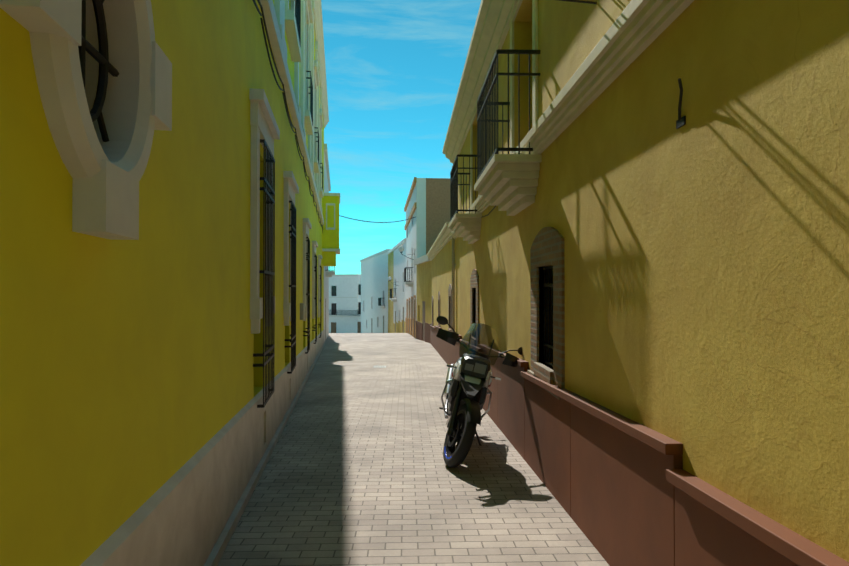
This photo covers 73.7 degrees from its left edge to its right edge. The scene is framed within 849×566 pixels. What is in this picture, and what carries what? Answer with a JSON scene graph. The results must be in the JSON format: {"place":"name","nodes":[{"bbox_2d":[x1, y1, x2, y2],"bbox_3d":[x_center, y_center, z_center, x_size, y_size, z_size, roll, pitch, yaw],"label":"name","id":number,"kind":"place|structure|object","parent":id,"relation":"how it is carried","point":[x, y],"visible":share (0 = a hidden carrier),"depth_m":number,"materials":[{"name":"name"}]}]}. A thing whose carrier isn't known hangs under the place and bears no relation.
{"place":"outdoors","nodes":[
{"label":"outdoors","id":0,"kind":"place"},
{"bbox_2d":[321,0,480,273],"label":"sky","id":1,"kind":"structure","parent":0,"point":[394,68],"materials":[{"name":"blue"}]},
{"bbox_2d":[217,333,608,565],"bbox_3d":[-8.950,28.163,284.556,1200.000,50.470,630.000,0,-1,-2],"label":"ground","id":2,"kind":"structure","parent":0,"point":[357,471],"depth_m":5.13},
{"bbox_2d":[0,0,323,565],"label":"wall","id":3,"kind":"structure","parent":2,"relation":"on","point":[131,380],"depth_m":2.42,"materials":[{"name":"yellow paint"}]},
{"bbox_2d":[0,0,339,333],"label":"trim","id":4,"kind":"structure","parent":3,"relation":"attached to","point":[136,113],"depth_m":2.23,"materials":[{"name":"beige paint"}]},
{"bbox_2d":[78,0,322,407],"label":"iron","id":5,"kind":"object","parent":3,"relation":"attached to","point":[101,58],"visible":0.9,"depth_m":6.01,"materials":[{"name":"grey metal"}]},
{"bbox_2d":[80,330,324,565],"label":"plinth","id":6,"kind":"structure","parent":3,"relation":"attached to","point":[190,511],"depth_m":3.57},
{"bbox_2d":[300,303,303,319],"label":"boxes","id":7,"kind":"object","parent":3,"relation":"attached to","point":[301,311],"visible":1,"depth_m":11.99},
{"bbox_2d":[322,196,338,265],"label":"enclosed balcony","id":8,"kind":"structure","parent":3,"relation":"attached to","point":[330,239],"depth_m":26.83,"materials":[{"name":"yellow paint"}]},
{"bbox_2d":[324,154,425,341],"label":"buildings","id":9,"kind":"structure","parent":2,"relation":"on","point":[372,278],"depth_m":72.60,"materials":[{"name":"white paint"}]},
{"bbox_2d":[324,144,430,316],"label":"trim","id":10,"kind":"structure","parent":9,"relation":"on","point":[422,259],"depth_m":41.37,"materials":[{"name":"white paint"}]},
{"bbox_2d":[388,246,403,279],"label":"lamps","id":11,"kind":"object","parent":9,"relation":"on","point":[400,248],"visible":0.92,"depth_m":37.40,"materials":[{"name":"white"}]},
{"bbox_2d":[325,299,424,340],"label":"doors","id":12,"kind":"structure","parent":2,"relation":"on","point":[333,327],"depth_m":43.85,"materials":[{"name":"brown wood"}]},
{"bbox_2d":[388,251,430,332],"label":"building","id":13,"kind":"structure","parent":2,"relation":"on","point":[423,281],"depth_m":35.00,"materials":[{"name":"yellow paint"}]},
{"bbox_2d":[404,177,416,337],"bbox_3d":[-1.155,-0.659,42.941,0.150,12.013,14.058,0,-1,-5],"label":"building","id":14,"kind":"structure","parent":2,"relation":"on","point":[414,207],"depth_m":40.57,"materials":[{"name":"white paint"}]},
{"bbox_2d":[416,178,449,253],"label":"building wall","id":15,"kind":"structure","parent":2,"relation":"on","point":[437,204],"depth_m":36.10,"materials":[{"name":"beige paint"}]},
{"bbox_2d":[448,334,494,410],"bbox_3d":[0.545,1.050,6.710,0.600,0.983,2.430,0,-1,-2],"label":"fairing","id":16,"kind":"object","parent":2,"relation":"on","point":[470,390],"visible":0.56,"depth_m":5.98,"materials":[{"name":"black plastic"}]},
{"bbox_2d":[436,316,521,425],"bbox_3d":[0.662,0.891,6.003,1.054,1.057,0.921,0,-1,-2],"label":"black bike plastic","id":17,"kind":"object","parent":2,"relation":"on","point":[473,406],"visible":0.85,"depth_m":6.17,"materials":[{"name":"black plastic"}]},
{"bbox_2d":[431,0,848,561],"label":"wall","id":18,"kind":"structure","parent":2,"relation":"on","point":[706,252],"depth_m":2.48,"materials":[{"name":"yellow paint"}]},
{"bbox_2d":[452,237,455,331],"bbox_3d":[0.781,-0.867,15.173,0.100,4.538,0.120,0,-1,-2],"label":"pipe","id":19,"kind":"object","parent":18,"relation":"attached to","point":[453,283],"visible":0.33,"depth_m":15.13,"materials":[{"name":"yellow metal"}]},
{"bbox_2d":[431,0,685,399],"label":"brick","id":20,"kind":"object","parent":18,"relation":"attached to","point":[547,248],"depth_m":5.60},
{"bbox_2d":[427,0,693,260],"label":"trim","id":21,"kind":"structure","parent":18,"relation":"attached to","point":[508,183],"depth_m":5.67,"materials":[{"name":"beige paint"}]},
{"bbox_2d":[416,321,848,565],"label":"dado","id":22,"kind":"object","parent":18,"relation":"attached to","point":[624,490],"visible":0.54,"depth_m":3.27,"materials":[{"name":"brown paint"}]},
{"bbox_2d":[443,403,476,467],"bbox_3d":[0.364,1.567,5.838,0.329,0.632,0.664,0,-1,-2],"label":"motorcycle tire","id":23,"kind":"object","parent":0,"point":[457,458],"visible":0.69,"depth_m":5.56,"materials":[{"name":"black rubber"}]},
{"bbox_2d":[439,364,481,445],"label":"motorcycle metal parts","id":24,"kind":"object","parent":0,"point":[447,408],"visible":0.08,"depth_m":6.78,"materials":[{"name":"silver metal"}]},
{"bbox_2d":[441,364,491,428],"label":"motorcycle crash bars","id":25,"kind":"object","parent":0,"point":[449,379],"visible":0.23,"depth_m":6.47,"materials":[{"name":"silver metal"}]},
{"bbox_2d":[452,360,491,387],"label":"motorcycle body panels","id":26,"kind":"object","parent":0,"point":[457,372],"visible":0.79,"depth_m":6.04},
{"bbox_2d":[447,363,500,380],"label":"motorcycle headlights","id":27,"kind":"object","parent":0,"point":[479,368],"visible":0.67,"depth_m":5.94,"materials":[{"name":"glass"}]},
{"bbox_2d":[446,341,504,456],"bbox_3d":[0.613,1.185,6.020,0.860,1.282,0.864,0,-1,-2],"label":"dark bike metal","id":28,"kind":"object","parent":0,"point":[457,419],"visible":0.52,"depth_m":5.89,"materials":[{"name":"black metal"}]},
{"bbox_2d":[459,323,498,364],"bbox_3d":[0.591,0.665,6.186,0.441,0.432,0.401,0,-1,-2],"label":"motorcycle windshield","id":29,"kind":"object","parent":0,"point":[483,336],"visible":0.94,"depth_m":6.14,"materials":[{"name":"clear plastic"}]}
]}

